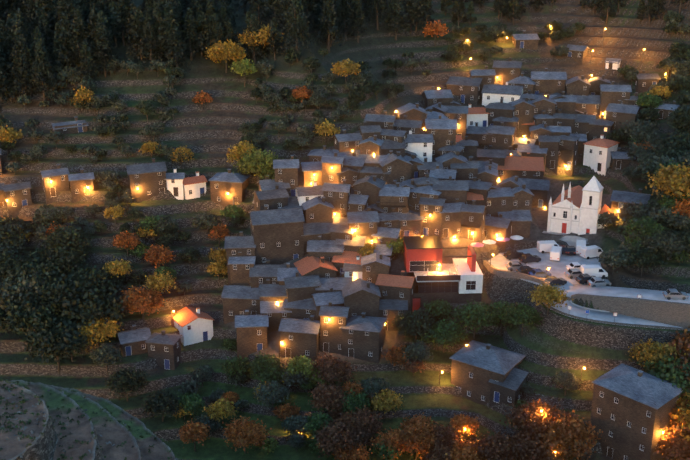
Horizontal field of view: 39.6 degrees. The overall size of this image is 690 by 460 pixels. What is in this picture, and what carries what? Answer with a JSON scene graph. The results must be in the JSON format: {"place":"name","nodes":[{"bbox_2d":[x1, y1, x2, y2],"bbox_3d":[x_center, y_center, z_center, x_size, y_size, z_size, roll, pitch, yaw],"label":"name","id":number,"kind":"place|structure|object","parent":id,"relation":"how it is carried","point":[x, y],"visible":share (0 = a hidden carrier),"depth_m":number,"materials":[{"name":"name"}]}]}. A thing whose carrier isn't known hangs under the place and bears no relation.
{"place":"outdoors","nodes":[
{"label":"outdoors","id":0,"kind":"place"},
{"bbox_2d":[0,0,689,459],"bbox_3d":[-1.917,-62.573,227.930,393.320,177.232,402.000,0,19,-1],"label":"hillside terrain","id":1,"kind":"structure","parent":0,"point":[210,134],"depth_m":197.50,"materials":[{"name":"green plant"}]},
{"bbox_2d":[2,178,31,217],"bbox_3d":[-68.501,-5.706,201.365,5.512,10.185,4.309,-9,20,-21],"label":"house","id":2,"kind":"structure","parent":1,"relation":"on","point":[18,196],"depth_m":199.41,"materials":[{"name":"stone"}]},
{"bbox_2d":[39,164,69,203],"bbox_3d":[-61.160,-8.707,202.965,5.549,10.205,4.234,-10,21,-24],"label":"house","id":3,"kind":"structure","parent":1,"relation":"on","point":[58,176],"depth_m":201.09,"materials":[{"name":"stone"}]},
{"bbox_2d":[50,116,88,143],"bbox_3d":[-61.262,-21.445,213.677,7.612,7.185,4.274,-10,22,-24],"label":"house","id":4,"kind":"structure","parent":1,"relation":"on","point":[75,126],"depth_m":211.93,"materials":[{"name":"stone"}]},
{"bbox_2d":[68,169,94,203],"bbox_3d":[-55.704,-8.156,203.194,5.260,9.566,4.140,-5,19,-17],"label":"house","id":5,"kind":"structure","parent":1,"relation":"on","point":[80,182],"depth_m":201.25,"materials":[{"name":"stone"}]},
{"bbox_2d":[0,379,178,459],"bbox_3d":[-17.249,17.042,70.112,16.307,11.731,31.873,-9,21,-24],"label":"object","id":6,"kind":"object","parent":1,"relation":"on","point":[43,420],"visible":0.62,"depth_m":67.15,"materials":[{"name":"green plant"}]},
{"bbox_2d":[116,324,151,356],"bbox_3d":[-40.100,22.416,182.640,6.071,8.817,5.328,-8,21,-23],"label":"house","id":7,"kind":"structure","parent":1,"relation":"on","point":[132,342],"depth_m":180.33,"materials":[{"name":"stone"}]},
{"bbox_2d":[125,158,166,202],"bbox_3d":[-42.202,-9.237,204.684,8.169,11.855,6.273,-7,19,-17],"label":"house","id":8,"kind":"structure","parent":1,"relation":"on","point":[148,180],"depth_m":201.85,"materials":[{"name":"stone"}]},
{"bbox_2d":[145,330,182,369],"bbox_3d":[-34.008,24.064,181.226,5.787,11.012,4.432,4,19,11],"label":"house","id":9,"kind":"structure","parent":1,"relation":"on","point":[164,348],"depth_m":179.13,"materials":[{"name":"stone"}]},
{"bbox_2d":[164,168,186,199],"bbox_3d":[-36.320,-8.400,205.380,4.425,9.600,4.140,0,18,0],"label":"house","id":10,"kind":"structure","parent":1,"relation":"on","point":[174,180],"depth_m":203.45,"materials":[{"name":"paint"}]},
{"bbox_2d":[172,306,214,345],"bbox_3d":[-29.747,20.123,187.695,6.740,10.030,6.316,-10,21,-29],"label":"house","id":11,"kind":"structure","parent":1,"relation":"on","point":[192,325],"depth_m":185.15,"materials":[{"name":"paint"}]},
{"bbox_2d":[183,171,207,199],"bbox_3d":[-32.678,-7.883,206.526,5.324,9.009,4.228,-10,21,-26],"label":"house","id":12,"kind":"structure","parent":1,"relation":"on","point":[194,186],"depth_m":204.60,"materials":[{"name":"paint"}]},
{"bbox_2d":[208,169,250,206],"bbox_3d":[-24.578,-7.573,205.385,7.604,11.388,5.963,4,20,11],"label":"house","id":13,"kind":"structure","parent":1,"relation":"on","point":[234,185],"depth_m":202.61,"materials":[{"name":"stone"}]},
{"bbox_2d":[224,231,255,284],"bbox_3d":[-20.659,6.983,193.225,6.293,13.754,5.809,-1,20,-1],"label":"house","id":14,"kind":"structure","parent":1,"relation":"on","point":[235,245],"depth_m":189.75,"materials":[{"name":"stone"}]},
{"bbox_2d":[221,281,259,323],"bbox_3d":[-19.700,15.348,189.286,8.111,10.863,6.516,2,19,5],"label":"house","id":15,"kind":"structure","parent":1,"relation":"on","point":[238,300],"depth_m":186.23,"materials":[{"name":"stone"}]},
{"bbox_2d":[228,252,255,285],"bbox_3d":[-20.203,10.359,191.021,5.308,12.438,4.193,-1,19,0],"label":"house","id":16,"kind":"structure","parent":1,"relation":"on","point":[240,265],"depth_m":188.60,"materials":[{"name":"stone"}]},
{"bbox_2d":[235,310,268,358],"bbox_3d":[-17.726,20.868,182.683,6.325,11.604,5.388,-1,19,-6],"label":"house","id":17,"kind":"structure","parent":1,"relation":"on","point":[251,334],"depth_m":180.10,"materials":[{"name":"stone"}]},
{"bbox_2d":[249,260,285,287],"bbox_3d":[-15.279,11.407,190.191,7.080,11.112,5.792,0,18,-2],"label":"house","id":18,"kind":"structure","parent":1,"relation":"on","point":[259,274],"depth_m":187.20,"materials":[{"name":"stone"}]},
{"bbox_2d":[252,184,289,210],"bbox_3d":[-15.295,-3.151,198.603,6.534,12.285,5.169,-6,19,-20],"label":"house","id":19,"kind":"structure","parent":1,"relation":"on","point":[276,198],"depth_m":195.93,"materials":[{"name":"stone"}]},
{"bbox_2d":[258,279,286,314],"bbox_3d":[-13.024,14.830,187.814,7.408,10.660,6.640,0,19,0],"label":"house","id":20,"kind":"structure","parent":1,"relation":"on","point":[274,292],"depth_m":184.55,"materials":[{"name":"stone"}]},
{"bbox_2d":[260,297,291,332],"bbox_3d":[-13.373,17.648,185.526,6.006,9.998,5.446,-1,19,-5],"label":"house","id":21,"kind":"structure","parent":1,"relation":"on","point":[275,311],"depth_m":182.85,"materials":[{"name":"stone"}]},
{"bbox_2d":[248,205,304,264],"bbox_3d":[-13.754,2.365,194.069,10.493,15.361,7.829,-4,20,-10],"label":"house","id":22,"kind":"structure","parent":1,"relation":"on","point":[276,234],"depth_m":190.36,"materials":[{"name":"stone"}]},
{"bbox_2d":[273,155,298,195],"bbox_3d":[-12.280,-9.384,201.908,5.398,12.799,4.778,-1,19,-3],"label":"house","id":23,"kind":"structure","parent":1,"relation":"on","point":[286,170],"depth_m":199.18,"materials":[{"name":"stone"}]},
{"bbox_2d":[278,315,319,359],"bbox_3d":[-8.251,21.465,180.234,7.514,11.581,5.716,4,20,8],"label":"house","id":24,"kind":"structure","parent":1,"relation":"on","point":[298,337],"depth_m":177.53,"materials":[{"name":"stone"}]},
{"bbox_2d":[282,298,315,319],"bbox_3d":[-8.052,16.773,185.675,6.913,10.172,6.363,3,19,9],"label":"house","id":25,"kind":"structure","parent":1,"relation":"on","point":[303,309],"depth_m":182.46,"materials":[{"name":"stone"}]},
{"bbox_2d":[283,271,320,301],"bbox_3d":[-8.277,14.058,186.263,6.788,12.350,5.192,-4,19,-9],"label":"house","id":26,"kind":"structure","parent":1,"relation":"on","point":[297,287],"depth_m":183.31,"materials":[{"name":"stone"}]},
{"bbox_2d":[294,181,322,205],"bbox_3d":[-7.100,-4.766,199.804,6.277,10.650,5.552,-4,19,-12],"label":"house","id":27,"kind":"structure","parent":1,"relation":"on","point":[304,194],"depth_m":196.97,"materials":[{"name":"stone"}]},
{"bbox_2d":[301,161,321,185],"bbox_3d":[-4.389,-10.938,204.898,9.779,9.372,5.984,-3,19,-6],"label":"house","id":28,"kind":"structure","parent":1,"relation":"on","point":[309,169],"depth_m":201.87,"materials":[{"name":"stone"}]},
{"bbox_2d":[293,256,337,277],"bbox_3d":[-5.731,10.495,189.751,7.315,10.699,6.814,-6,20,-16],"label":"house","id":29,"kind":"structure","parent":1,"relation":"on","point":[313,265],"depth_m":186.76,"materials":[{"name":"tile"}]},
{"bbox_2d":[301,222,331,254],"bbox_3d":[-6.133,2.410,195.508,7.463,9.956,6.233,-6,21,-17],"label":"house","id":30,"kind":"structure","parent":1,"relation":"on","point":[314,231],"depth_m":192.56,"materials":[{"name":"stone"}]},
{"bbox_2d":[302,196,334,222],"bbox_3d":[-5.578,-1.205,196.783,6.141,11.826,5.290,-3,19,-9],"label":"house","id":31,"kind":"structure","parent":1,"relation":"on","point":[318,209],"depth_m":193.82,"materials":[{"name":"stone"}]},
{"bbox_2d":[307,235,343,263],"bbox_3d":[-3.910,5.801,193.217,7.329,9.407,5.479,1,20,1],"label":"house","id":32,"kind":"structure","parent":1,"relation":"on","point":[327,250],"depth_m":190.51,"materials":[{"name":"stone"}]},
{"bbox_2d":[312,287,343,320],"bbox_3d":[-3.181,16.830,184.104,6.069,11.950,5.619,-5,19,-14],"label":"house","id":33,"kind":"structure","parent":1,"relation":"on","point":[336,298],"depth_m":181.29,"materials":[{"name":"stone"}]},
{"bbox_2d":[320,152,345,184],"bbox_3d":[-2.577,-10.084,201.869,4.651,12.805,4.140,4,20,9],"label":"house","id":34,"kind":"structure","parent":1,"relation":"on","point":[329,175],"depth_m":199.38,"materials":[{"name":"stone"}]},
{"bbox_2d":[318,301,349,353],"bbox_3d":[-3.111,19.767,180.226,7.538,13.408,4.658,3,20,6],"label":"house","id":35,"kind":"structure","parent":1,"relation":"on","point":[330,337],"depth_m":177.70,"materials":[{"name":"stone"}]},
{"bbox_2d":[315,272,352,292],"bbox_3d":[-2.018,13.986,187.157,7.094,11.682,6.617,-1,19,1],"label":"house","id":36,"kind":"structure","parent":1,"relation":"on","point":[338,283],"depth_m":184.25,"materials":[{"name":"stone"}]},
{"bbox_2d":[322,179,352,216],"bbox_3d":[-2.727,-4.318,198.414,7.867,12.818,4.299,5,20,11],"label":"house","id":37,"kind":"structure","parent":1,"relation":"on","point":[336,195],"depth_m":195.65,"materials":[{"name":"stone"}]},
{"bbox_2d":[329,223,353,239],"bbox_3d":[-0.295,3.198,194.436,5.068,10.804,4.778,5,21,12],"label":"house","id":38,"kind":"structure","parent":1,"relation":"on","point":[340,231],"depth_m":191.68,"materials":[{"name":"stone"}]},
{"bbox_2d":[0,20,689,459],"bbox_3d":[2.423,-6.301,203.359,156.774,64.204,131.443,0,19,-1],"label":"valley trees","id":39,"kind":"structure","parent":1,"relation":"on","point":[38,288],"depth_m":174.27,"materials":[{"name":"green plant"}]},
{"bbox_2d":[0,0,689,276],"bbox_3d":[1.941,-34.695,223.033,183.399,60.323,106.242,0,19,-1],"label":"slope trees","id":40,"kind":"object","parent":1,"relation":"on","point":[62,33],"visible":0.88,"depth_m":220.48,"materials":[{"name":"green plant"}]},
{"bbox_2d":[333,129,362,151],"bbox_3d":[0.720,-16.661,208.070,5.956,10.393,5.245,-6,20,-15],"label":"house","id":41,"kind":"structure","parent":1,"relation":"on","point":[344,142],"depth_m":205.36,"materials":[{"name":"stone"}]},
{"bbox_2d":[332,251,366,275],"bbox_3d":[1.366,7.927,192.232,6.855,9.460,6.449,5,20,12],"label":"house","id":42,"kind":"structure","parent":1,"relation":"on","point":[339,261],"depth_m":189.54,"materials":[{"name":"tile"}]},
{"bbox_2d":[334,236,365,251],"bbox_3d":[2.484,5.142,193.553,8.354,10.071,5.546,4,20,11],"label":"house","id":43,"kind":"structure","parent":1,"relation":"on","point":[354,244],"depth_m":190.79,"materials":[{"name":"stone"}]},
{"bbox_2d":[337,151,366,178],"bbox_3d":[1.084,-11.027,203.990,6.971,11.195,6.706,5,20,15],"label":"house","id":44,"kind":"structure","parent":1,"relation":"on","point":[355,162],"depth_m":201.05,"materials":[{"name":"stone"}]},
{"bbox_2d":[342,190,368,214],"bbox_3d":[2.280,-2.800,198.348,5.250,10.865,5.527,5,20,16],"label":"house","id":45,"kind":"structure","parent":1,"relation":"on","point":[357,202],"depth_m":195.94,"materials":[{"name":"stone"}]},
{"bbox_2d":[342,278,380,317],"bbox_3d":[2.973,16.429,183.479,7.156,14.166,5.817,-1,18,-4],"label":"house","id":46,"kind":"structure","parent":1,"relation":"on","point":[360,295],"depth_m":180.14,"materials":[{"name":"stone"}]},
{"bbox_2d":[345,206,378,242],"bbox_3d":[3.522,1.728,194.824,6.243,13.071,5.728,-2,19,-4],"label":"house","id":47,"kind":"structure","parent":1,"relation":"on","point":[363,223],"depth_m":191.65,"materials":[{"name":"stone"}]},
{"bbox_2d":[339,312,387,363],"bbox_3d":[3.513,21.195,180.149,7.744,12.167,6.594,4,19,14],"label":"house","id":48,"kind":"structure","parent":1,"relation":"on","point":[363,336],"depth_m":177.23,"materials":[{"name":"stone"}]},
{"bbox_2d":[352,175,386,204],"bbox_3d":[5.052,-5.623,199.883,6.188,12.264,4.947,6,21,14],"label":"house","id":49,"kind":"structure","parent":1,"relation":"on","point":[371,185],"depth_m":196.91,"materials":[{"name":"stone"}]},
{"bbox_2d":[358,135,383,154],"bbox_3d":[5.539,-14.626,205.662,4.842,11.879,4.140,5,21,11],"label":"house","id":50,"kind":"structure","parent":1,"relation":"on","point":[373,144],"depth_m":202.94,"materials":[{"name":"stone"}]},
{"bbox_2d":[361,253,390,283],"bbox_3d":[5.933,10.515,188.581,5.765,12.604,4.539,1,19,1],"label":"house","id":51,"kind":"structure","parent":1,"relation":"on","point":[373,265],"depth_m":185.77,"materials":[{"name":"stone"}]},
{"bbox_2d":[364,110,396,129],"bbox_3d":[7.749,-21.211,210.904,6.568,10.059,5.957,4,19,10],"label":"house","id":52,"kind":"structure","parent":1,"relation":"on","point":[384,121],"depth_m":208.48,"materials":[{"name":"stone"}]},
{"bbox_2d":[371,223,401,259],"bbox_3d":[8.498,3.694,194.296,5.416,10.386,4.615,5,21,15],"label":"house","id":53,"kind":"structure","parent":1,"relation":"on","point":[385,234],"depth_m":191.93,"materials":[{"name":"stone"}]},
{"bbox_2d":[378,208,402,228],"bbox_3d":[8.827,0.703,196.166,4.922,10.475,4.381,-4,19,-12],"label":"house","id":54,"kind":"structure","parent":1,"relation":"on","point":[392,218],"depth_m":193.78,"materials":[{"name":"stone"}]},
{"bbox_2d":[379,294,407,332],"bbox_3d":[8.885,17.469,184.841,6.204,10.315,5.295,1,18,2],"label":"house","id":55,"kind":"structure","parent":1,"relation":"on","point":[388,308],"depth_m":182.23,"materials":[{"name":"stone"}]},
{"bbox_2d":[375,270,415,312],"bbox_3d":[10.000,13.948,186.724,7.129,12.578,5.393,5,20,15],"label":"house","id":56,"kind":"structure","parent":1,"relation":"on","point":[398,287],"depth_m":183.80,"materials":[{"name":"stone"}]},
{"bbox_2d":[380,151,412,184],"bbox_3d":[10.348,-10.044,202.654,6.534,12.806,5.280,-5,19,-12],"label":"house","id":57,"kind":"structure","parent":1,"relation":"on","point":[398,168],"depth_m":199.64,"materials":[{"name":"stone"}]},
{"bbox_2d":[379,182,415,212],"bbox_3d":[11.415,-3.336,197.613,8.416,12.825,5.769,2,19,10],"label":"house","id":58,"kind":"structure","parent":1,"relation":"on","point":[396,197],"depth_m":195.14,"materials":[{"name":"stone"}]},
{"bbox_2d":[380,139,416,157],"bbox_3d":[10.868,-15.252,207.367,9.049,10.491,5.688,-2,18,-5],"label":"house","id":59,"kind":"structure","parent":1,"relation":"on","point":[387,145],"depth_m":204.39,"materials":[{"name":"stone"}]},
{"bbox_2d":[394,115,426,134],"bbox_3d":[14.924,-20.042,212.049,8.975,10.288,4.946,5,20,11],"label":"house","id":60,"kind":"structure","parent":1,"relation":"on","point":[414,126],"depth_m":209.62,"materials":[{"name":"stone"}]},
{"bbox_2d":[399,208,423,237],"bbox_3d":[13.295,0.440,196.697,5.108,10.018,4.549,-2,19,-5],"label":"house","id":61,"kind":"structure","parent":1,"relation":"on","point":[410,224],"depth_m":194.35,"materials":[{"name":"stone"}]},
{"bbox_2d":[395,103,427,130],"bbox_3d":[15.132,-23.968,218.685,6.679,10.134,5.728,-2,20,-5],"label":"house","id":62,"kind":"structure","parent":1,"relation":"on","point":[411,111],"depth_m":215.64,"materials":[{"name":"stone"}]},
{"bbox_2d":[405,130,433,161],"bbox_3d":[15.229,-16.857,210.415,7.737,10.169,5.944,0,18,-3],"label":"house","id":63,"kind":"structure","parent":1,"relation":"on","point":[420,145],"depth_m":207.59,"materials":[{"name":"paint"}]},
{"bbox_2d":[408,180,441,211],"bbox_3d":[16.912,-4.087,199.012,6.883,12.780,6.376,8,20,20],"label":"house","id":64,"kind":"structure","parent":1,"relation":"on","point":[417,193],"depth_m":195.87,"materials":[{"name":"stone"}]},
{"bbox_2d":[419,197,445,240],"bbox_3d":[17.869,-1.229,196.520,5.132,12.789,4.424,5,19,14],"label":"house","id":65,"kind":"structure","parent":1,"relation":"on","point":[432,225],"depth_m":194.18,"materials":[{"name":"stone"}]},
{"bbox_2d":[424,115,457,156],"bbox_3d":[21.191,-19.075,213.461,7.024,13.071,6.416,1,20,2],"label":"house","id":66,"kind":"structure","parent":1,"relation":"on","point":[443,131],"depth_m":210.08,"materials":[{"name":"stone"}]},
{"bbox_2d":[421,86,460,107],"bbox_3d":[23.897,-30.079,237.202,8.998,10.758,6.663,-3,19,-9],"label":"house","id":67,"kind":"structure","parent":1,"relation":"on","point":[432,96],"depth_m":234.51,"materials":[{"name":"stone"}]},
{"bbox_2d":[403,236,482,306],"bbox_3d":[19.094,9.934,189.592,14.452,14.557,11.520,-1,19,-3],"label":"restaurant building","id":68,"kind":"structure","parent":1,"relation":"on","point":[459,280],"depth_m":186.24,"materials":[{"name":"paint"}]},
{"bbox_2d":[433,175,468,203],"bbox_3d":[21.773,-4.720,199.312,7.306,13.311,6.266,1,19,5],"label":"house","id":69,"kind":"structure","parent":1,"relation":"on","point":[451,190],"depth_m":195.68,"materials":[{"name":"stone"}]},
{"bbox_2d":[439,199,464,238],"bbox_3d":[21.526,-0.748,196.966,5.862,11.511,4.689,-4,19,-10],"label":"house","id":70,"kind":"structure","parent":1,"relation":"on","point":[451,220],"depth_m":194.68,"materials":[{"name":"stone"}]},
{"bbox_2d":[435,150,468,168],"bbox_3d":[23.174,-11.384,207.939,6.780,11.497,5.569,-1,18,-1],"label":"house","id":71,"kind":"structure","parent":1,"relation":"on","point":[447,159],"depth_m":204.88,"materials":[{"name":"stone"}]},
{"bbox_2d":[443,102,467,138],"bbox_3d":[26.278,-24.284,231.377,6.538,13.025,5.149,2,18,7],"label":"house","id":72,"kind":"structure","parent":1,"relation":"on","point":[459,113],"depth_m":228.41,"materials":[{"name":"stone"}]},
{"bbox_2d":[446,73,482,105],"bbox_3d":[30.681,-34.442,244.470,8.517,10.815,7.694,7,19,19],"label":"house","id":73,"kind":"structure","parent":1,"relation":"on","point":[466,90],"depth_m":241.06,"materials":[{"name":"stone"}]},
{"bbox_2d":[450,156,479,180],"bbox_3d":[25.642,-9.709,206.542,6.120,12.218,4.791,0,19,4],"label":"house","id":74,"kind":"structure","parent":1,"relation":"on","point":[467,171],"depth_m":203.62,"materials":[{"name":"stone"}]},
{"bbox_2d":[459,200,485,242],"bbox_3d":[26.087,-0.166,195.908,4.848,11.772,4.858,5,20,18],"label":"house","id":75,"kind":"structure","parent":1,"relation":"on","point":[473,217],"depth_m":194.19,"materials":[{"name":"stone"}]},
{"bbox_2d":[466,104,489,127],"bbox_3d":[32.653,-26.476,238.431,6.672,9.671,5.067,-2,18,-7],"label":"house","id":76,"kind":"structure","parent":1,"relation":"on","point":[479,115],"depth_m":235.96,"materials":[{"name":"paint"}]},
{"bbox_2d":[466,122,492,148],"bbox_3d":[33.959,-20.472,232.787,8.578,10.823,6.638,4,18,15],"label":"house","id":77,"kind":"structure","parent":1,"relation":"on","point":[479,134],"depth_m":230.49,"materials":[{"name":"stone"}]},
{"bbox_2d":[467,177,492,215],"bbox_3d":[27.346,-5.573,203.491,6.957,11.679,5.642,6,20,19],"label":"house","id":78,"kind":"structure","parent":1,"relation":"on","point":[479,187],"depth_m":200.11,"materials":[{"name":"stone"}]},
{"bbox_2d":[469,66,495,95],"bbox_3d":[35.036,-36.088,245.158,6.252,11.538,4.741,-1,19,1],"label":"house","id":79,"kind":"structure","parent":1,"relation":"on","point":[486,74],"depth_m":242.51,"materials":[{"name":"stone"}]},
{"bbox_2d":[449,340,525,404],"bbox_3d":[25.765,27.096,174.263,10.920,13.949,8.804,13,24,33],"label":"house","id":80,"kind":"structure","parent":1,"relation":"on","point":[476,366],"depth_m":171.15,"materials":[{"name":"stone"}]},
{"bbox_2d":[477,145,506,165],"bbox_3d":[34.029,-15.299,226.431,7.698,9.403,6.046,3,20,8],"label":"house","id":81,"kind":"structure","parent":1,"relation":"on","point":[498,157],"depth_m":223.39,"materials":[{"name":"stone"}]},
{"bbox_2d":[485,213,512,252],"bbox_3d":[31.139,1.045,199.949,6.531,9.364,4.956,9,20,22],"label":"house","id":82,"kind":"structure","parent":1,"relation":"on","point":[499,225],"depth_m":197.66,"materials":[{"name":"stone"}]},
{"bbox_2d":[484,99,515,126],"bbox_3d":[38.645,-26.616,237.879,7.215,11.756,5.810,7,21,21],"label":"house","id":83,"kind":"structure","parent":1,"relation":"on","point":[498,109],"depth_m":234.91,"materials":[{"name":"stone"}]},
{"bbox_2d":[487,184,514,216],"bbox_3d":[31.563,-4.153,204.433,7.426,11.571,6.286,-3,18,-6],"label":"house","id":84,"kind":"structure","parent":1,"relation":"on","point":[498,200],"depth_m":201.30,"materials":[{"name":"stone"}]},
{"bbox_2d":[487,122,516,149],"bbox_3d":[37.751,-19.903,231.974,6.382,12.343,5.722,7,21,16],"label":"house","id":85,"kind":"structure","parent":1,"relation":"on","point":[502,137],"depth_m":229.05,"materials":[{"name":"stone"}]},
{"bbox_2d":[481,81,523,105],"bbox_3d":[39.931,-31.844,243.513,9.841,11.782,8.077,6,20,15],"label":"house","id":86,"kind":"structure","parent":1,"relation":"on","point":[494,93],"depth_m":239.97,"materials":[{"name":"paint"}]},
{"bbox_2d":[492,58,522,84],"bbox_3d":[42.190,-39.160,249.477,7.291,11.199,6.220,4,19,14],"label":"house","id":87,"kind":"structure","parent":1,"relation":"on","point":[505,71],"depth_m":246.51,"materials":[{"name":"stone"}]},
{"bbox_2d":[488,367,528,407],"bbox_3d":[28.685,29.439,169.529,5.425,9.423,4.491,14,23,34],"label":"house","id":88,"kind":"structure","parent":1,"relation":"on","point":[506,391],"depth_m":167.69,"materials":[{"name":"stone"}]},
{"bbox_2d":[498,206,531,237],"bbox_3d":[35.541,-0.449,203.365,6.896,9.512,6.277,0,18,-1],"label":"house","id":89,"kind":"structure","parent":1,"relation":"on","point":[521,222],"depth_m":200.61,"materials":[{"name":"stone"}]},
{"bbox_2d":[483,260,550,285],"bbox_3d":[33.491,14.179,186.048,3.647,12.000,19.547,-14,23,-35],"label":"retaining wall","id":90,"kind":"structure","parent":1,"relation":"on","point":[492,269],"depth_m":185.15,"materials":[{"name":"stone"}]},
{"bbox_2d":[497,153,544,180],"bbox_3d":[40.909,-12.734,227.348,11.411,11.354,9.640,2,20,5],"label":"house","id":91,"kind":"structure","parent":1,"relation":"on","point":[525,167],"depth_m":222.84,"materials":[{"name":"tile"}]},
{"bbox_2d":[509,97,535,130],"bbox_3d":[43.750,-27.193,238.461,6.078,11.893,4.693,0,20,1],"label":"house","id":92,"kind":"structure","parent":1,"relation":"on","point":[524,111],"depth_m":235.88,"materials":[{"name":"stone"}]},
{"bbox_2d":[511,183,533,225],"bbox_3d":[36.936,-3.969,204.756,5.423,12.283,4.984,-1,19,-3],"label":"house","id":93,"kind":"structure","parent":1,"relation":"on","point":[522,198],"depth_m":201.87,"materials":[{"name":"stone"}]},
{"bbox_2d":[511,30,539,49],"bbox_3d":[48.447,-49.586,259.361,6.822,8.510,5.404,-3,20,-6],"label":"house","id":94,"kind":"structure","parent":1,"relation":"on","point":[525,41],"depth_m":256.93,"materials":[{"name":"stone"}]},
{"bbox_2d":[517,140,547,175],"bbox_3d":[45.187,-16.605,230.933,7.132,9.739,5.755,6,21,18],"label":"house","id":95,"kind":"structure","parent":1,"relation":"on","point":[533,151],"depth_m":228.19,"materials":[{"name":"stone"}]},
{"bbox_2d":[520,175,549,207],"bbox_3d":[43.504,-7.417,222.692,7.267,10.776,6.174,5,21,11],"label":"house","id":96,"kind":"structure","parent":1,"relation":"on","point":[538,189],"depth_m":219.68,"materials":[{"name":"stone"}]},
{"bbox_2d":[529,94,556,119],"bbox_3d":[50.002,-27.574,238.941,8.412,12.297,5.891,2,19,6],"label":"house","id":97,"kind":"structure","parent":1,"relation":"on","point":[541,103],"depth_m":236.13,"materials":[{"name":"stone"}]},
{"bbox_2d":[530,68,566,94],"bbox_3d":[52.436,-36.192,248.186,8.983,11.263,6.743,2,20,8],"label":"house","id":98,"kind":"structure","parent":1,"relation":"on","point":[551,82],"depth_m":244.87,"materials":[{"name":"stone"}]},
{"bbox_2d":[538,132,560,174],"bbox_3d":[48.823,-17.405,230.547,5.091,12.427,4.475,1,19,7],"label":"house","id":99,"kind":"structure","parent":1,"relation":"on","point":[551,143],"depth_m":228.21,"materials":[{"name":"stone"}]},
{"bbox_2d":[549,91,586,113],"bbox_3d":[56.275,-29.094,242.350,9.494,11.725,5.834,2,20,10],"label":"house","id":100,"kind":"structure","parent":1,"relation":"on","point":[567,105],"depth_m":239.35,"materials":[{"name":"stone"}]},
{"bbox_2d":[558,132,579,176],"bbox_3d":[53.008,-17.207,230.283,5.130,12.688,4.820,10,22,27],"label":"house","id":101,"kind":"structure","parent":1,"relation":"on","point":[568,150],"depth_m":228.56,"materials":[{"name":"stone"}]},
{"bbox_2d":[543,172,611,246],"bbox_3d":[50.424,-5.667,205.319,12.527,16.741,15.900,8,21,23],"label":"church","id":102,"kind":"structure","parent":1,"relation":"on","point":[578,210],"depth_m":201.22,"materials":[{"name":"paint"}]},
{"bbox_2d":[565,75,590,95],"bbox_3d":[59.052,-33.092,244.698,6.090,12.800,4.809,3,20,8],"label":"house","id":103,"kind":"structure","parent":1,"relation":"on","point":[577,85],"depth_m":241.70,"materials":[{"name":"stone"}]},
{"bbox_2d":[566,42,589,64],"bbox_3d":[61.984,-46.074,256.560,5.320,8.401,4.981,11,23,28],"label":"house","id":104,"kind":"structure","parent":1,"relation":"on","point":[578,53],"depth_m":254.37,"materials":[{"name":"stone"}]},
{"bbox_2d":[574,111,595,139],"bbox_3d":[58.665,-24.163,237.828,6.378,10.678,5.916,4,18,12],"label":"house","id":105,"kind":"structure","parent":1,"relation":"on","point":[582,122],"depth_m":235.01,"materials":[{"name":"stone"}]},
{"bbox_2d":[575,95,600,116],"bbox_3d":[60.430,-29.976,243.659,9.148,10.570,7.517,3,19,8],"label":"house","id":106,"kind":"structure","parent":1,"relation":"on","point":[590,104],"depth_m":239.93,"materials":[{"name":"stone"}]},
{"bbox_2d":[583,134,619,175],"bbox_3d":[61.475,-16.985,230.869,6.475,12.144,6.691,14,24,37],"label":"house","id":107,"kind":"structure","parent":1,"relation":"on","point":[597,155],"depth_m":228.18,"materials":[{"name":"paint"}]},
{"bbox_2d":[588,115,617,141],"bbox_3d":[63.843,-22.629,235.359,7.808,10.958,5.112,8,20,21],"label":"house","id":108,"kind":"structure","parent":1,"relation":"on","point":[599,127],"depth_m":233.29,"materials":[{"name":"stone"}]},
{"bbox_2d":[599,81,631,118],"bbox_3d":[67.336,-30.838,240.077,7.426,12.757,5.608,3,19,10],"label":"house","id":109,"kind":"structure","parent":1,"relation":"on","point":[612,93],"depth_m":237.10,"materials":[{"name":"stone"}]},
{"bbox_2d":[541,297,689,330],"bbox_3d":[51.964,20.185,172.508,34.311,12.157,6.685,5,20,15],"label":"retaining wall","id":110,"kind":"structure","parent":1,"relation":"on","point":[604,322],"depth_m":169.78,"materials":[{"name":"stone"}]},
{"bbox_2d":[542,284,689,330],"bbox_3d":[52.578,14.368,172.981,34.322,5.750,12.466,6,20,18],"label":"road","id":111,"kind":"structure","parent":1,"relation":"on","point":[575,310],"depth_m":173.98,"materials":[{"name":"grey asphalt"}]},
{"bbox_2d":[605,100,640,129],"bbox_3d":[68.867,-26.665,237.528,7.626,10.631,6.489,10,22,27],"label":"house","id":112,"kind":"structure","parent":1,"relation":"on","point":[618,113],"depth_m":234.89,"materials":[{"name":"stone"}]},
{"bbox_2d":[610,147,635,170],"bbox_3d":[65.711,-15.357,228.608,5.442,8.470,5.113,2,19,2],"label":"house","id":113,"kind":"structure","parent":1,"relation":"on","point":[619,159],"depth_m":226.35,"materials":[{"name":"stone"}]},
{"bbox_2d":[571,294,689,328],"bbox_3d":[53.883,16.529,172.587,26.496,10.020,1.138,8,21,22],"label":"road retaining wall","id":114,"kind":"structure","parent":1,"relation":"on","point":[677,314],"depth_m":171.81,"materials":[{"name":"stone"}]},
{"bbox_2d":[610,188,650,215],"bbox_3d":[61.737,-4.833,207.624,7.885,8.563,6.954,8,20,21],"label":"house","id":115,"kind":"structure","parent":1,"relation":"on","point":[619,197],"depth_m":205.41,"materials":[{"name":"stone"}]},
{"bbox_2d":[590,363,686,459],"bbox_3d":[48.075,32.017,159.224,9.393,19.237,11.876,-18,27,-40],"label":"house","id":116,"kind":"structure","parent":1,"relation":"on","point":[632,407],"depth_m":155.14,"materials":[{"name":"stone"}]},
{"bbox_2d":[633,70,659,92],"bbox_3d":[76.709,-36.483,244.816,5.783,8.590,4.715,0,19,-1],"label":"house","id":117,"kind":"structure","parent":1,"relation":"on","point":[643,81],"depth_m":242.69,"materials":[{"name":"stone"}]},
{"bbox_2d":[488,248,601,290],"bbox_3d":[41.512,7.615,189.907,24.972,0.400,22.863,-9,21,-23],"label":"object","id":118,"kind":"object","parent":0,"point":[558,269],"visible":0.3,"depth_m":191.92,"materials":[{"name":"concrete"}]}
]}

